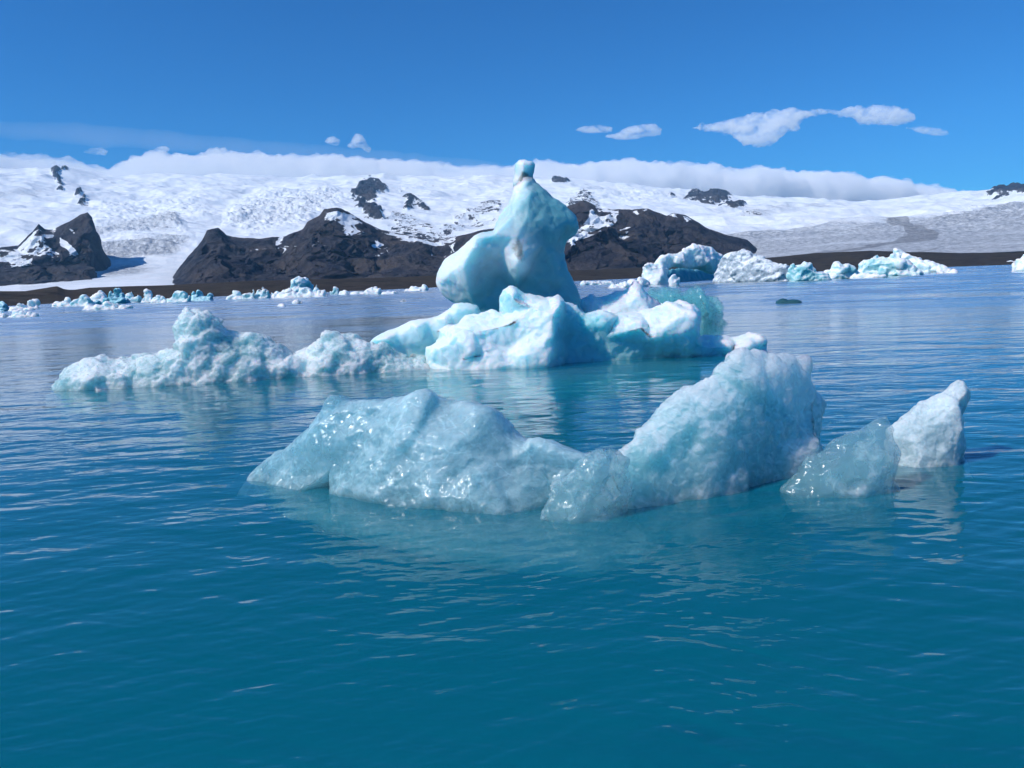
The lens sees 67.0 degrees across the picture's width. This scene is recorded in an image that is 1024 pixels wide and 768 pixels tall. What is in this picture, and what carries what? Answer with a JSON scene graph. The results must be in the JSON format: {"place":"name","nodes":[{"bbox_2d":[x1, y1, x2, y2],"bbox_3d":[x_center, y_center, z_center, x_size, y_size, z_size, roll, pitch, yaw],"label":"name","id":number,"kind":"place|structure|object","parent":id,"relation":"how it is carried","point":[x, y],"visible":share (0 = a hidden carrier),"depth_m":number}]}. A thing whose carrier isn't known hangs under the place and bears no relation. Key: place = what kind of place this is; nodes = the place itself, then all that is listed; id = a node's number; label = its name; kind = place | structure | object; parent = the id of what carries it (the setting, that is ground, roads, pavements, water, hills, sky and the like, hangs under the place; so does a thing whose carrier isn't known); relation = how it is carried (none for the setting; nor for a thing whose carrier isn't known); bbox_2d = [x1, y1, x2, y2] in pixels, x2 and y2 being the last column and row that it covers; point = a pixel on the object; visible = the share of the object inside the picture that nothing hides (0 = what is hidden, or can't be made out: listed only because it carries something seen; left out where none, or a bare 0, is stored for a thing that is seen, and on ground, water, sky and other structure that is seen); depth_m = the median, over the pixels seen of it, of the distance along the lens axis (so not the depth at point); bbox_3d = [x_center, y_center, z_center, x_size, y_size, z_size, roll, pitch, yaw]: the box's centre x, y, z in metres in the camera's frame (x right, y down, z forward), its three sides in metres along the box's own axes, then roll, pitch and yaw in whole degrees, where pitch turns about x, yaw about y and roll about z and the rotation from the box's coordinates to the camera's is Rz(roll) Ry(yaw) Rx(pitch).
{"place":"outdoors","nodes":[
{"label":"outdoors","id":0,"kind":"place"},
{"bbox_2d":[0,212,110,285],"bbox_3d":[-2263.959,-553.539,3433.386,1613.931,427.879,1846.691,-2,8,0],"label":"mountain","id":1,"kind":"structure","parent":0,"point":[72,250],"depth_m":3331.57},
{"bbox_2d":[172,200,756,284],"bbox_3d":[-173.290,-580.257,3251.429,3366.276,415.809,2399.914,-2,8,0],"label":"mountain ridge","id":2,"kind":"structure","parent":0,"point":[334,243],"depth_m":3034.85},
{"bbox_2d":[0,265,1023,767],"bbox_3d":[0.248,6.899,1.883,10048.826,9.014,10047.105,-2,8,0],"label":"water","id":3,"kind":"structure","parent":0,"point":[178,589],"depth_m":7.05},
{"bbox_2d":[0,301,8,310],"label":"iceberg","id":4,"kind":"object","parent":3,"relation":"on","point":[4,306],"visible":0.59,"depth_m":160.64},
{"bbox_2d":[0,312,8,317],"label":"ice floe","id":5,"kind":"object","parent":3,"relation":"on","point":[2,314],"visible":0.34,"depth_m":106.56},
{"bbox_2d":[8,303,35,310],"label":"iceberg","id":6,"kind":"object","parent":3,"relation":"on","point":[20,306],"visible":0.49,"depth_m":157.39},
{"bbox_2d":[6,309,38,317],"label":"ice floe","id":7,"kind":"object","parent":3,"relation":"on","point":[18,313],"visible":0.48,"depth_m":104.53},
{"bbox_2d":[27,299,40,307],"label":"iceberg","id":8,"kind":"object","parent":3,"relation":"on","point":[34,303],"visible":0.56,"depth_m":182.77},
{"bbox_2d":[52,297,70,306],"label":"ice floe","id":9,"kind":"object","parent":3,"relation":"on","point":[66,302],"visible":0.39,"depth_m":193.05},
{"bbox_2d":[68,294,95,306],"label":"iceberg","id":10,"kind":"object","parent":3,"relation":"on","point":[83,300],"visible":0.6,"depth_m":190.74},
{"bbox_2d":[90,290,106,301],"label":"iceberg","id":11,"kind":"object","parent":3,"relation":"on","point":[100,295],"visible":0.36,"depth_m":241.64},
{"bbox_2d":[83,301,132,309],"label":"ice floe","id":12,"kind":"object","parent":3,"relation":"on","point":[107,305],"visible":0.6,"depth_m":138.77},
{"bbox_2d":[94,295,130,303],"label":"iceberg","id":13,"kind":"object","parent":3,"relation":"on","point":[117,299],"visible":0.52,"depth_m":213.48},
{"bbox_2d":[108,288,124,297],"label":"iceberg","id":14,"kind":"object","parent":3,"relation":"on","point":[118,292],"visible":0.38,"depth_m":227.47},
{"bbox_2d":[125,292,141,302],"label":"iceberg","id":15,"kind":"object","parent":3,"relation":"on","point":[132,298],"visible":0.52,"depth_m":223.59},
{"bbox_2d":[141,289,152,301],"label":"iceberg","id":16,"kind":"object","parent":3,"relation":"on","point":[148,294],"visible":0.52,"depth_m":221.65},
{"bbox_2d":[150,295,166,302],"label":"iceberg","id":17,"kind":"object","parent":3,"relation":"on","point":[159,299],"visible":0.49,"depth_m":202.43},
{"bbox_2d":[167,290,191,302],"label":"iceberg","id":18,"kind":"object","parent":3,"relation":"on","point":[180,296],"visible":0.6,"depth_m":201.20},
{"bbox_2d":[191,290,213,300],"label":"iceberg","id":19,"kind":"object","parent":3,"relation":"on","point":[199,295],"visible":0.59,"depth_m":205.87},
{"bbox_2d":[226,290,241,299],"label":"iceberg","id":20,"kind":"object","parent":3,"relation":"on","point":[236,295],"visible":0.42,"depth_m":219.39},
{"bbox_2d":[51,307,429,391],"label":"iceberg","id":21,"kind":"object","parent":3,"relation":"on","point":[208,347],"visible":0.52,"depth_m":22.30},
{"bbox_2d":[242,290,255,298],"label":"iceberg","id":22,"kind":"object","parent":3,"relation":"on","point":[248,295],"visible":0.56,"depth_m":218.02},
{"bbox_2d":[255,287,270,297],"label":"iceberg","id":23,"kind":"object","parent":3,"relation":"on","point":[263,293],"visible":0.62,"depth_m":219.39},
{"bbox_2d":[292,299,301,303],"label":"ice floe","id":24,"kind":"object","parent":3,"relation":"on","point":[296,301],"visible":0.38,"depth_m":126.71},
{"bbox_2d":[273,287,327,297],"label":"iceberg","id":25,"kind":"object","parent":3,"relation":"on","point":[301,292],"visible":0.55,"depth_m":208.93},
{"bbox_2d":[290,276,313,291],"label":"iceberg","id":26,"kind":"object","parent":3,"relation":"on","point":[298,282],"visible":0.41,"depth_m":255.25},
{"bbox_2d":[330,286,338,294],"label":"iceberg","id":27,"kind":"object","parent":3,"relation":"on","point":[335,290],"visible":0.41,"depth_m":253.66},
{"bbox_2d":[338,290,347,294],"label":"iceberg","id":28,"kind":"object","parent":3,"relation":"on","point":[344,292],"visible":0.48,"depth_m":236.32},
{"bbox_2d":[350,291,363,293],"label":"ice floe","id":29,"kind":"object","parent":3,"relation":"on","point":[357,292],"visible":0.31,"depth_m":234.77},
{"bbox_2d":[364,286,383,294],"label":"iceberg","id":30,"kind":"object","parent":3,"relation":"on","point":[374,290],"visible":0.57,"depth_m":219.87},
{"bbox_2d":[381,291,397,293],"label":"ice floe","id":31,"kind":"object","parent":3,"relation":"on","point":[389,292],"visible":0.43,"depth_m":211.01},
{"bbox_2d":[404,284,427,290],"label":"iceberg","id":32,"kind":"object","parent":3,"relation":"on","point":[423,287],"visible":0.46,"depth_m":276.53},
{"bbox_2d":[247,347,828,516],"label":"iceberg","id":33,"kind":"object","parent":3,"relation":"on","point":[790,403],"visible":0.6,"depth_m":9.38},
{"bbox_2d":[370,159,767,369],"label":"iceberg","id":34,"kind":"object","parent":3,"relation":"on","point":[506,286],"visible":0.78,"depth_m":24.44},
{"bbox_2d":[580,281,613,284],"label":"ice floe","id":35,"kind":"object","parent":3,"relation":"on","point":[594,282],"visible":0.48,"depth_m":259.01},
{"bbox_2d":[609,277,650,287],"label":"iceberg","id":36,"kind":"object","parent":3,"relation":"on","point":[643,282],"visible":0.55,"depth_m":173.37},
{"bbox_2d":[642,243,722,285],"bbox_3d":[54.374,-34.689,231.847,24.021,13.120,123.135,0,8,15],"label":"iceberg","id":37,"kind":"object","parent":3,"relation":"on","point":[702,261],"visible":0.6,"depth_m":206.96},
{"bbox_2d":[646,287,723,320],"bbox_3d":[8.976,-3.627,40.429,4.632,3.032,3.296,-2,8,0],"label":"ice chunk","id":38,"kind":"object","parent":3,"relation":"on","point":[689,299],"visible":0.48,"depth_m":40.31},
{"bbox_2d":[713,249,789,282],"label":"iceberg","id":39,"kind":"object","parent":3,"relation":"on","point":[742,265],"visible":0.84,"depth_m":191.26},
{"bbox_2d":[776,298,801,303],"bbox_3d":[21.910,-6.358,61.380,2.117,0.900,1.419,1,8,19],"label":"ice floe","id":40,"kind":"object","parent":3,"relation":"on","point":[782,301],"visible":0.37,"depth_m":60.97},
{"bbox_2d":[786,261,831,280],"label":"iceberg","id":41,"kind":"object","parent":3,"relation":"on","point":[805,271],"visible":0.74,"depth_m":175.92},
{"bbox_2d":[824,261,859,278],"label":"iceberg","id":42,"kind":"object","parent":3,"relation":"on","point":[838,270],"visible":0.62,"depth_m":189.81},
{"bbox_2d":[797,416,900,497],"bbox_3d":[3.938,0.959,9.073,1.525,1.100,0.653,-4,8,-15],"label":"ice shard","id":43,"kind":"object","parent":3,"relation":"on","point":[863,495],"visible":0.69,"depth_m":8.84},
{"bbox_2d":[849,272,886,278],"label":"ice floe","id":44,"kind":"object","parent":3,"relation":"on","point":[863,275],"visible":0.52,"depth_m":185.89},
{"bbox_2d":[858,253,923,275],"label":"iceberg","id":45,"kind":"object","parent":3,"relation":"on","point":[893,264],"visible":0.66,"depth_m":208.41},
{"bbox_2d":[893,248,950,272],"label":"iceberg","id":46,"kind":"object","parent":3,"relation":"on","point":[926,266],"visible":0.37,"depth_m":261.20},
{"bbox_2d":[884,380,970,467],"bbox_3d":[5.570,0.625,10.320,1.148,1.321,0.720,-2,8,0],"label":"ice pyramid","id":47,"kind":"object","parent":3,"relation":"on","point":[929,432],"visible":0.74,"depth_m":10.13},
{"bbox_2d":[936,269,957,273],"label":"ice floe","id":48,"kind":"object","parent":3,"relation":"on","point":[950,271],"visible":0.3,"depth_m":226.72},
{"bbox_2d":[1011,254,1023,270],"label":"iceberg","id":49,"kind":"object","parent":3,"relation":"on","point":[1017,265],"visible":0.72,"depth_m":213.69},
{"bbox_2d":[0,165,1023,290],"bbox_3d":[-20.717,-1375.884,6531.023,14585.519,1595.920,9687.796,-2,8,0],"label":"glacier","id":50,"kind":"object","parent":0,"point":[152,229],"visible":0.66,"depth_m":5542.86},
{"bbox_2d":[0,251,1023,305],"bbox_3d":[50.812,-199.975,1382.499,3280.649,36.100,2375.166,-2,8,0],"label":"shore","id":51,"kind":"structure","parent":0,"point":[818,261],"depth_m":572.79},
{"bbox_2d":[0,0,1023,201],"label":"sky","id":52,"kind":"structure","parent":0,"point":[849,100]}
]}

